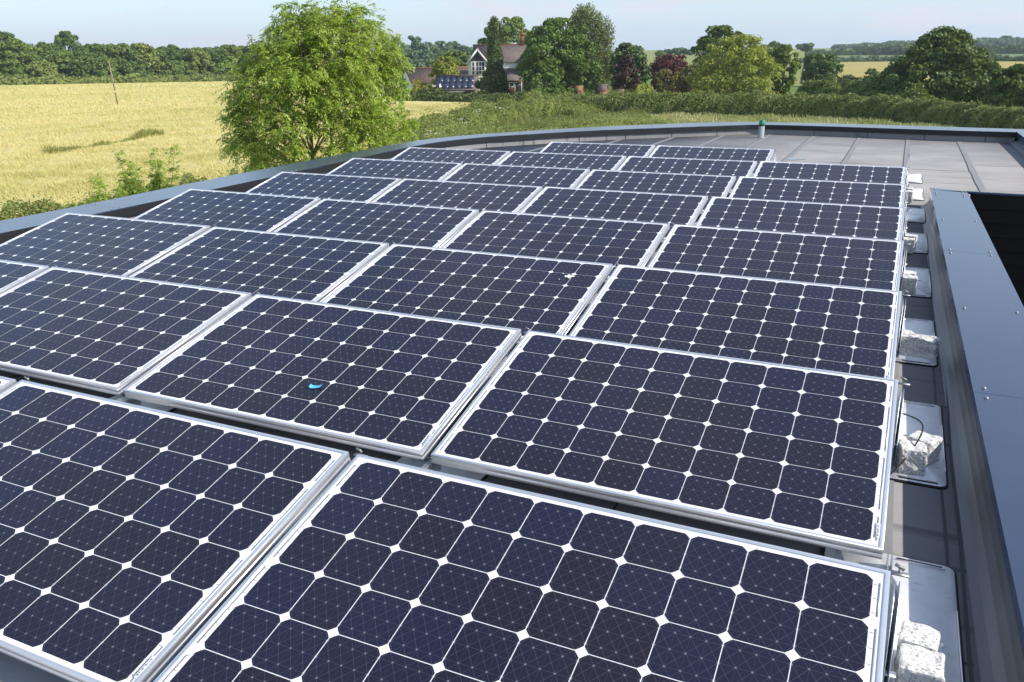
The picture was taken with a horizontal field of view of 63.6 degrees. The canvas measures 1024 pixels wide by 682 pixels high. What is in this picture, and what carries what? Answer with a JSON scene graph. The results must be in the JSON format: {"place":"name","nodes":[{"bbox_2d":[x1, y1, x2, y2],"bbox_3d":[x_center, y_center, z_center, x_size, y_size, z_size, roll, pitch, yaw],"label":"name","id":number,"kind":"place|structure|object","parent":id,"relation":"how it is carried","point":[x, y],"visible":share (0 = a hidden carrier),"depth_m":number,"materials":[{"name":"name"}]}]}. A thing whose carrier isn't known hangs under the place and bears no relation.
{"place":"outdoors","nodes":[
{"label":"outdoors","id":0,"kind":"place"},
{"bbox_2d":[0,81,478,216],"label":"barley field","id":1,"kind":"structure","parent":0,"point":[10,148],"depth_m":72.90,"materials":[{"name":"plant"}]},
{"bbox_2d":[41,127,163,153],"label":"lodged crop","id":2,"kind":"object","parent":1,"relation":"on","point":[133,137],"visible":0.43,"depth_m":63.14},
{"bbox_2d":[0,81,394,119],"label":"barley ears","id":3,"kind":"object","parent":1,"relation":"on","point":[96,90],"visible":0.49,"depth_m":136.97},
{"bbox_2d":[0,102,492,218],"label":"barley ears","id":4,"kind":"object","parent":1,"relation":"on","point":[64,186],"visible":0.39,"depth_m":59.39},
{"bbox_2d":[400,67,467,89],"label":"barn","id":5,"kind":"structure","parent":0,"point":[420,73],"depth_m":156.34,"materials":[{"name":"brown tile"}]},
{"bbox_2d":[436,75,478,93],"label":"solar panel","id":6,"kind":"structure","parent":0,"point":[457,83],"depth_m":135.85,"materials":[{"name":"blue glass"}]},
{"bbox_2d":[0,0,1023,55],"label":"sky","id":7,"kind":"structure","parent":0,"point":[649,24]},
{"bbox_2d":[395,107,677,143],"bbox_3d":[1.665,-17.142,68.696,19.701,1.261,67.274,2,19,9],"label":"rough grass","id":8,"kind":"structure","parent":0,"point":[562,117],"depth_m":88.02,"materials":[{"name":"plant"}]},
{"bbox_2d":[323,48,939,144],"bbox_3d":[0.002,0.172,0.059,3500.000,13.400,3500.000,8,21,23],"label":"ground","id":9,"kind":"structure","parent":0,"point":[651,56],"depth_m":456.76,"materials":[{"name":"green plant"}]},
{"bbox_2d":[0,58,28,81],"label":"tree","id":10,"kind":"object","parent":9,"relation":"on","point":[9,67],"visible":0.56,"depth_m":225.63,"materials":[{"name":"green plant"}]},
{"bbox_2d":[0,37,39,68],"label":"tree","id":11,"kind":"object","parent":9,"relation":"on","point":[11,45],"visible":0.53,"depth_m":227.57,"materials":[{"name":"green plant"}]},
{"bbox_2d":[25,59,57,79],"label":"tree","id":12,"kind":"object","parent":9,"relation":"on","point":[42,68],"visible":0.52,"depth_m":227.94,"materials":[{"name":"green plant"}]},
{"bbox_2d":[47,50,85,76],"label":"tree","id":13,"kind":"object","parent":9,"relation":"on","point":[60,60],"visible":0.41,"depth_m":233.42,"materials":[{"name":"green plant"}]},
{"bbox_2d":[53,30,81,52],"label":"tree","id":14,"kind":"object","parent":9,"relation":"on","point":[64,39],"visible":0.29,"depth_m":274.79,"materials":[{"name":"green plant"}]},
{"bbox_2d":[65,50,98,76],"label":"tree","id":15,"kind":"object","parent":9,"relation":"on","point":[81,64],"visible":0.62,"depth_m":234.49,"materials":[{"name":"green plant"}]},
{"bbox_2d":[92,57,121,80],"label":"tree","id":16,"kind":"object","parent":9,"relation":"on","point":[100,67],"visible":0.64,"depth_m":234.50,"materials":[{"name":"green plant"}]},
{"bbox_2d":[85,173,135,202],"bbox_3d":[-12.796,-3.768,26.988,1.240,3.524,1.843,1,19,5],"label":"sapling","id":17,"kind":"object","parent":9,"relation":"on","point":[123,185],"visible":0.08,"depth_m":26.29,"materials":[{"name":"green plant"}]},
{"bbox_2d":[110,43,143,65],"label":"tree","id":18,"kind":"object","parent":9,"relation":"on","point":[122,48],"visible":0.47,"depth_m":241.90,"materials":[{"name":"green plant"}]},
{"bbox_2d":[110,150,145,194],"bbox_3d":[-12.731,-4.379,27.860,1.027,4.105,1.172,8,21,23],"label":"sapling","id":19,"kind":"object","parent":9,"relation":"on","point":[126,179],"visible":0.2,"depth_m":27.32,"materials":[{"name":"green plant"}]},
{"bbox_2d":[117,61,152,77],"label":"tree","id":20,"kind":"object","parent":9,"relation":"on","point":[128,68],"visible":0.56,"depth_m":236.72,"materials":[{"name":"green plant"}]},
{"bbox_2d":[0,72,277,84],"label":"field hedge","id":21,"kind":"object","parent":9,"relation":"on","point":[24,79],"visible":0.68,"depth_m":230.59,"materials":[{"name":"green plant"}]},
{"bbox_2d":[122,42,163,75],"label":"tree","id":22,"kind":"object","parent":9,"relation":"on","point":[152,61],"visible":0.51,"depth_m":244.46,"materials":[{"name":"green plant"}]},
{"bbox_2d":[0,152,323,220],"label":"hedge","id":23,"kind":"object","parent":9,"relation":"on","point":[5,212],"visible":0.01,"depth_m":28.60,"materials":[{"name":"green plant"}]},
{"bbox_2d":[144,144,184,191],"bbox_3d":[-11.693,-4.369,27.421,1.514,4.354,2.605,-16,24,-37],"label":"sapling","id":24,"kind":"object","parent":9,"relation":"on","point":[159,174],"visible":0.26,"depth_m":26.90,"materials":[{"name":"green plant"}]},
{"bbox_2d":[157,60,193,75],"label":"tree","id":25,"kind":"object","parent":9,"relation":"on","point":[174,67],"visible":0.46,"depth_m":240.60,"materials":[{"name":"green plant"}]},
{"bbox_2d":[185,47,216,73],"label":"tree","id":26,"kind":"object","parent":9,"relation":"on","point":[206,64],"visible":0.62,"depth_m":243.65,"materials":[{"name":"green plant"}]},
{"bbox_2d":[212,0,429,171],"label":"ash tree","id":27,"kind":"object","parent":9,"relation":"on","point":[306,79],"visible":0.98,"depth_m":21.60,"materials":[{"name":"green plant"}]},
{"bbox_2d":[428,55,459,84],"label":"tree","id":28,"kind":"object","parent":9,"relation":"on","point":[447,68],"visible":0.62,"depth_m":142.84,"materials":[{"name":"green plant"}]},
{"bbox_2d":[383,85,562,102],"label":"garden hedge","id":29,"kind":"object","parent":9,"relation":"on","point":[439,94],"visible":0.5,"depth_m":122.93,"materials":[{"name":"green plant"}]},
{"bbox_2d":[368,87,601,148],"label":"nettle bank","id":30,"kind":"structure","parent":9,"relation":"on","point":[442,123],"depth_m":85.66,"materials":[{"name":"green plant"}]},
{"bbox_2d":[480,15,510,93],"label":"conifer","id":31,"kind":"object","parent":9,"relation":"on","point":[494,76],"visible":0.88,"depth_m":126.26,"materials":[{"name":"green plant"}]},
{"bbox_2d":[477,16,529,43],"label":"tree","id":32,"kind":"object","parent":9,"relation":"on","point":[514,25],"visible":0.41,"depth_m":184.08,"materials":[{"name":"green plant"}]},
{"bbox_2d":[466,30,548,93],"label":"farmhouse","id":33,"kind":"object","parent":9,"relation":"on","point":[476,62],"visible":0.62,"depth_m":151.89,"materials":[{"name":"grey tile"}]},
{"bbox_2d":[0,122,1023,681],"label":"flat roofed building","id":34,"kind":"structure","parent":9,"relation":"on","point":[966,526],"depth_m":4.58,"materials":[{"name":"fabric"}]},
{"bbox_2d":[24,376,177,411],"bbox_3d":[-1.972,0.260,3.679,0.405,0.346,0.875,8,21,23],"label":"mounting base","id":35,"kind":"object","parent":34,"relation":"on","point":[123,398],"visible":0.05,"depth_m":4.00,"materials":[{"name":"metal"}]},
{"bbox_2d":[0,380,350,681],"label":"solar panel","id":36,"kind":"object","parent":35,"relation":"on","point":[138,543],"visible":1,"depth_m":2.59,"materials":[{"name":"blue"}]},
{"bbox_2d":[123,294,521,460],"bbox_3d":[-0.899,0.105,3.979,1.640,0.042,0.990,8,34,23],"label":"solar panel","id":37,"kind":"object","parent":35,"relation":"on","point":[403,384],"visible":1,"depth_m":3.88,"materials":[{"name":"blue"}]},
{"bbox_2d":[353,447,488,480],"bbox_3d":[-0.447,0.475,3.012,0.405,0.346,0.875,8,21,23],"label":"mounting base","id":38,"kind":"object","parent":34,"relation":"on","point":[426,463],"visible":0.09,"depth_m":3.34,"materials":[{"name":"metal"}]},
{"bbox_2d":[153,454,890,681],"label":"solar panel","id":39,"kind":"object","parent":38,"relation":"on","point":[369,569],"visible":1,"depth_m":2.15,"materials":[{"name":"glass"}]},
{"bbox_2d":[431,330,897,558],"bbox_3d":[0.626,0.320,3.312,1.640,0.042,0.990,8,34,23],"label":"solar panel","id":40,"kind":"object","parent":38,"relation":"on","point":[798,453],"visible":1,"depth_m":3.20,"materials":[{"name":"blue"}]},
{"bbox_2d":[576,263,617,321],"bbox_3d":[0.747,-0.390,5.478,0.405,0.346,0.875,8,21,23],"label":"mounting base","id":41,"kind":"object","parent":34,"relation":"on","point":[586,309],"visible":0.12,"depth_m":5.29,"materials":[{"name":"metal"}]},
{"bbox_2d":[822,547,965,681],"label":"mounting base","id":42,"kind":"object","parent":34,"relation":"on","point":[923,592],"visible":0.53,"depth_m":2.49,"materials":[{"name":"grey metal"}]},
{"bbox_2d":[894,620,940,669],"bbox_3d":[1.101,0.839,2.243,0.099,0.114,0.100,11,22,30],"label":"granite sett","id":43,"kind":"object","parent":42,"relation":"on","point":[921,635],"visible":0.6,"depth_m":2.22,"materials":[{"name":"stone"}]},
{"bbox_2d":[895,643,944,681],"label":"granite sett","id":44,"kind":"object","parent":42,"relation":"on","point":[918,664],"visible":0.97,"depth_m":2.12,"materials":[{"name":"stone"}]},
{"bbox_2d":[904,184,925,223],"bbox_3d":[4.064,-1.472,8.509,0.405,0.346,0.875,8,21,23],"label":"mounting base","id":45,"kind":"object","parent":34,"relation":"on","point":[916,215],"visible":0.51,"depth_m":8.42,"materials":[{"name":"metal"}]},
{"bbox_2d":[899,239,931,298],"bbox_3d":[2.871,-0.608,6.043,0.405,0.346,0.875,8,21,23],"label":"mounting base","id":46,"kind":"object","parent":34,"relation":"on","point":[923,287],"visible":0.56,"depth_m":5.94,"materials":[{"name":"metal"}]},
{"bbox_2d":[902,207,928,253],"bbox_3d":[3.467,-1.040,7.276,0.405,0.346,0.875,8,21,23],"label":"mounting base","id":47,"kind":"object","parent":34,"relation":"on","point":[922,244],"visible":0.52,"depth_m":7.19,"materials":[{"name":"metal"}]},
{"bbox_2d":[895,289,937,366],"bbox_3d":[2.274,-0.175,4.810,0.405,0.346,0.875,8,21,23],"label":"mounting base","id":48,"kind":"object","parent":34,"relation":"on","point":[920,326],"visible":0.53,"depth_m":4.72,"materials":[{"name":"metal"}]},
{"bbox_2d":[896,329,940,359],"bbox_3d":[2.240,0.027,4.572,0.229,0.148,0.101,13,23,34],"label":"granite block","id":49,"kind":"object","parent":48,"relation":"on","point":[912,344],"depth_m":4.54,"materials":[{"name":"stone"}]},
{"bbox_2d":[890,376,947,489],"bbox_3d":[1.677,0.257,3.576,0.405,0.346,0.875,8,21,23],"label":"mounting base","id":50,"kind":"object","parent":34,"relation":"on","point":[929,417],"visible":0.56,"depth_m":3.50,"materials":[{"name":"metal"}]},
{"bbox_2d":[895,439,926,475],"bbox_3d":[1.600,0.466,3.308,0.108,0.119,0.108,5,20,16],"label":"granite sett","id":51,"kind":"object","parent":50,"relation":"on","point":[914,463],"visible":0.95,"depth_m":3.27,"materials":[{"name":"stone"}]},
{"bbox_2d":[908,431,942,465],"bbox_3d":[1.686,0.438,3.383,0.100,0.114,0.106,-14,23,-34],"label":"granite sett","id":52,"kind":"object","parent":50,"relation":"on","point":[933,443],"visible":0.65,"depth_m":3.35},
{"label":"mounting base","id":53,"kind":"object","parent":34,"relation":"on","visible":0},
{"bbox_2d":[0,260,48,293],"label":"solar panel","id":54,"kind":"object","parent":53,"relation":"on","point":[13,274],"visible":0.96,"depth_m":5.32,"materials":[{"name":"blue"}]},
{"bbox_2d":[0,266,251,395],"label":"solar panel","id":55,"kind":"object","parent":53,"relation":"on","point":[117,335],"visible":0.99,"depth_m":4.54,"materials":[{"name":"blue"}]},
{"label":"mounting base","id":56,"kind":"object","parent":34,"relation":"on","visible":0},
{"bbox_2d":[568,264,901,378],"bbox_3d":[1.222,-0.114,4.544,1.640,0.043,0.990,8,34,23],"label":"solar panel","id":57,"kind":"object","parent":56,"relation":"on","point":[844,329],"visible":0.81,"depth_m":4.52,"materials":[{"name":"blue"}]},
{"bbox_2d":[647,224,903,290],"bbox_3d":[1.820,-0.544,5.779,1.640,0.043,0.990,8,34,24],"label":"solar panel","id":58,"kind":"object","parent":56,"relation":"on","point":[874,263],"visible":0.71,"depth_m":5.82,"materials":[{"name":"blue"}]},
{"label":"mounting base","id":59,"kind":"object","parent":34,"relation":"on","visible":0},
{"bbox_2d":[322,244,612,343],"bbox_3d":[-0.303,-0.326,5.213,1.640,0.043,0.990,8,34,23],"label":"solar panel","id":60,"kind":"object","parent":59,"relation":"on","point":[538,294],"visible":0.85,"depth_m":5.19,"materials":[{"name":"blue"}]},
{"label":"mounting base","id":61,"kind":"object","parent":34,"relation":"on","visible":0},
{"bbox_2d":[0,212,210,275],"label":"solar panel","id":62,"kind":"object","parent":61,"relation":"on","point":[120,246],"visible":0.85,"depth_m":6.53,"materials":[{"name":"blue"}]},
{"bbox_2d":[128,227,388,301],"bbox_3d":[-1.827,-0.540,5.880,1.640,0.042,0.990,8,34,23],"label":"solar panel","id":63,"kind":"object","parent":61,"relation":"on","point":[306,267],"visible":0.79,"depth_m":5.86,"materials":[{"name":"blue"}]},
{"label":"mounting base","id":64,"kind":"object","parent":34,"relation":"on","visible":0},
{"bbox_2d":[441,210,669,282],"bbox_3d":[0.296,-0.759,6.447,1.640,0.043,0.990,8,34,24],"label":"solar panel","id":65,"kind":"object","parent":64,"relation":"on","point":[623,242],"visible":0.62,"depth_m":6.49,"materials":[{"name":"blue"}]},
{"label":"mounting base","id":66,"kind":"object","parent":34,"relation":"on","visible":0},
{"bbox_2d":[133,189,320,231],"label":"solar panel","id":67,"kind":"object","parent":66,"relation":"on","point":[250,211],"visible":0.61,"depth_m":7.82,"materials":[{"name":"blue"}]},
{"bbox_2d":[273,198,478,247],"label":"solar panel","id":68,"kind":"object","parent":66,"relation":"on","point":[425,226],"visible":0.64,"depth_m":7.15,"materials":[{"name":"blue"}]},
{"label":"mounting base","id":69,"kind":"object","parent":34,"relation":"on","visible":0},
{"bbox_2d":[695,196,904,239],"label":"solar panel","id":70,"kind":"object","parent":69,"relation":"on","point":[867,221],"visible":0.6,"depth_m":7.10,"materials":[{"name":"blue"}]},
{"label":"mounting base","id":71,"kind":"object","parent":34,"relation":"on","visible":0},
{"bbox_2d":[519,186,707,242],"bbox_3d":[0.890,-1.193,7.677,1.640,0.043,0.990,8,34,23],"label":"solar panel","id":72,"kind":"object","parent":71,"relation":"on","point":[679,209],"visible":0.61,"depth_m":7.76,"materials":[{"name":"blue"}]},
{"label":"mounting base","id":73,"kind":"object","parent":34,"relation":"on","visible":0},
{"bbox_2d":[245,172,400,201],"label":"solar panel","id":74,"kind":"object","parent":73,"relation":"on","point":[346,187],"visible":0.48,"depth_m":9.10,"materials":[{"name":"blue"}]},
{"bbox_2d":[372,178,542,212],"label":"solar panel","id":75,"kind":"object","parent":73,"relation":"on","point":[487,196],"visible":0.63,"depth_m":8.43,"materials":[{"name":"blue"}]},
{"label":"mounting base","id":76,"kind":"object","parent":34,"relation":"on","visible":0},
{"bbox_2d":[729,176,905,207],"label":"solar panel","id":77,"kind":"object","parent":76,"relation":"on","point":[852,193],"visible":0.54,"depth_m":8.36,"materials":[{"name":"blue"}]},
{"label":"mounting base","id":78,"kind":"object","parent":34,"relation":"on","visible":0},
{"bbox_2d":[576,169,735,213],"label":"solar panel","id":79,"kind":"object","parent":78,"relation":"on","point":[689,184],"visible":0.46,"depth_m":9.03,"materials":[{"name":"blue"}]},
{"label":"mounting base","id":80,"kind":"object","parent":34,"relation":"on","visible":0},
{"bbox_2d":[327,158,461,180],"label":"solar panel","id":81,"kind":"object","parent":80,"relation":"on","point":[408,169],"visible":0.59,"depth_m":10.36,"materials":[{"name":"blue"}]},
{"bbox_2d":[442,163,589,188],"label":"solar panel","id":82,"kind":"object","parent":80,"relation":"on","point":[526,175],"visible":0.51,"depth_m":9.70,"materials":[{"name":"blue"}]},
{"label":"mounting base","id":83,"kind":"object","parent":34,"relation":"on","visible":0},
{"bbox_2d":[753,161,906,183],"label":"solar panel","id":84,"kind":"object","parent":83,"relation":"on","point":[844,172],"visible":0.49,"depth_m":9.62,"materials":[{"name":"blue"}]},
{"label":"mounting base","id":85,"kind":"object","parent":34,"relation":"on","visible":0},
{"bbox_2d":[616,156,756,192],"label":"solar panel","id":86,"kind":"object","parent":85,"relation":"on","point":[737,168],"visible":0.41,"depth_m":10.29,"materials":[{"name":"blue"}]},
{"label":"mounting base","id":87,"kind":"object","parent":34,"relation":"on","visible":0},
{"bbox_2d":[391,147,509,164],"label":"solar panel","id":88,"kind":"object","parent":87,"relation":"on","point":[463,156],"visible":0.52,"depth_m":11.62,"materials":[{"name":"blue"}]},
{"bbox_2d":[497,151,625,170],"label":"solar panel","id":89,"kind":"object","parent":87,"relation":"on","point":[580,161],"visible":0.46,"depth_m":10.96,"materials":[{"name":"blue"}]},
{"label":"mounting base","id":90,"kind":"object","parent":34,"relation":"on","visible":0},
{"bbox_2d":[649,145,773,176],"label":"solar panel","id":91,"kind":"object","parent":90,"relation":"on","point":[742,154],"visible":0.42,"depth_m":11.54,"materials":[{"name":"blue"}]},
{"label":"mounting base","id":92,"kind":"object","parent":34,"relation":"on","visible":0},
{"bbox_2d":[540,142,654,163],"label":"solar panel","id":93,"kind":"object","parent":92,"relation":"on","point":[626,150],"visible":0.41,"depth_m":12.21,"materials":[{"name":"blue"}]},
{"bbox_2d":[531,71,565,104],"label":"tree","id":94,"kind":"object","parent":9,"relation":"on","point":[550,83],"visible":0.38,"depth_m":115.68,"materials":[{"name":"green plant"}]},
{"bbox_2d":[515,17,603,95],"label":"sycamore","id":95,"kind":"object","parent":9,"relation":"on","point":[571,69],"visible":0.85,"depth_m":121.80,"materials":[{"name":"green plant"}]},
{"bbox_2d":[561,1,615,93],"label":"birch","id":96,"kind":"object","parent":9,"relation":"on","point":[582,16],"visible":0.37,"depth_m":134.92,"materials":[{"name":"green plant"}]},
{"bbox_2d":[611,54,640,93],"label":"purple tree","id":97,"kind":"object","parent":9,"relation":"on","point":[620,77],"visible":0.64,"depth_m":116.44,"materials":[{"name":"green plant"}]},
{"bbox_2d":[608,42,651,89],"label":"deciduous tree","id":98,"kind":"object","parent":9,"relation":"on","point":[640,62],"visible":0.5,"depth_m":122.84,"materials":[{"name":"green plant"}]},
{"bbox_2d":[654,69,679,92],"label":"tree","id":99,"kind":"object","parent":9,"relation":"on","point":[661,84],"visible":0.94,"depth_m":118.01,"materials":[{"name":"green plant"}]},
{"bbox_2d":[648,53,687,92],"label":"copper tree","id":100,"kind":"object","parent":9,"relation":"on","point":[673,63],"visible":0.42,"depth_m":138.94,"materials":[{"name":"purple plant"}]},
{"bbox_2d":[673,63,715,94],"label":"tree","id":101,"kind":"object","parent":9,"relation":"on","point":[682,83],"visible":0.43,"depth_m":121.97,"materials":[{"name":"green plant"}]},
{"bbox_2d":[690,25,744,81],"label":"tree","id":102,"kind":"object","parent":9,"relation":"on","point":[715,33],"visible":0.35,"depth_m":149.27,"materials":[{"name":"green plant"}]},
{"bbox_2d":[686,34,785,103],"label":"hawthorn","id":103,"kind":"object","parent":9,"relation":"on","point":[733,47],"visible":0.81,"depth_m":109.80,"materials":[{"name":"green plant"}]},
{"bbox_2d":[554,89,1023,128],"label":"clipped hedge","id":104,"kind":"object","parent":9,"relation":"on","point":[897,108],"visible":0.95,"depth_m":91.77,"materials":[{"name":"green plant"}]},
{"bbox_2d":[799,53,843,82],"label":"oak tree","id":105,"kind":"object","parent":9,"relation":"on","point":[820,62],"visible":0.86,"depth_m":161.07,"materials":[{"name":"green plant"}]},
{"bbox_2d":[800,54,1023,62],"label":"field hedge","id":106,"kind":"object","parent":9,"relation":"on","point":[871,58],"visible":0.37,"depth_m":404.49,"materials":[{"name":"green plant"}]},
{"bbox_2d":[804,44,1023,54],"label":"field hedge","id":107,"kind":"object","parent":9,"relation":"on","point":[1016,49],"visible":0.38,"depth_m":621.81,"materials":[{"name":"green plant"}]},
{"bbox_2d":[830,35,1023,48],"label":"woods","id":108,"kind":"object","parent":9,"relation":"on","point":[1004,41],"visible":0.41,"depth_m":808.68,"materials":[{"name":"green plant"}]},
{"bbox_2d":[975,62,1023,108],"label":"oak tree","id":109,"kind":"object","parent":9,"relation":"on","point":[1005,87],"visible":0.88,"depth_m":86.52,"materials":[{"name":"green plant"}]},
{"bbox_2d":[520,111,956,126],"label":"meadow grass","id":110,"kind":"structure","parent":0,"point":[688,117],"depth_m":87.62,"materials":[{"name":"plant"}]},
{"bbox_2d":[741,86,955,112],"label":"green field","id":111,"kind":"structure","parent":0,"point":[794,88],"depth_m":153.33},
{"bbox_2d":[765,44,801,94],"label":"tree","id":112,"kind":"object","parent":111,"relation":"on","point":[782,57],"visible":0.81,"depth_m":113.61,"materials":[{"name":"green plant"}]},
{"bbox_2d":[796,74,937,104],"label":"bramble hedge","id":113,"kind":"object","parent":111,"relation":"on","point":[819,87],"visible":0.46,"depth_m":103.15,"materials":[{"name":"green plant"}]},
{"bbox_2d":[861,24,1000,105],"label":"oak tree","id":114,"kind":"object","parent":111,"relation":"on","point":[952,64],"visible":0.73,"depth_m":95.37,"materials":[{"name":"green plant"}]},
{"bbox_2d":[803,61,1023,81],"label":"barley field","id":115,"kind":"structure","parent":0,"point":[856,69],"depth_m":298.07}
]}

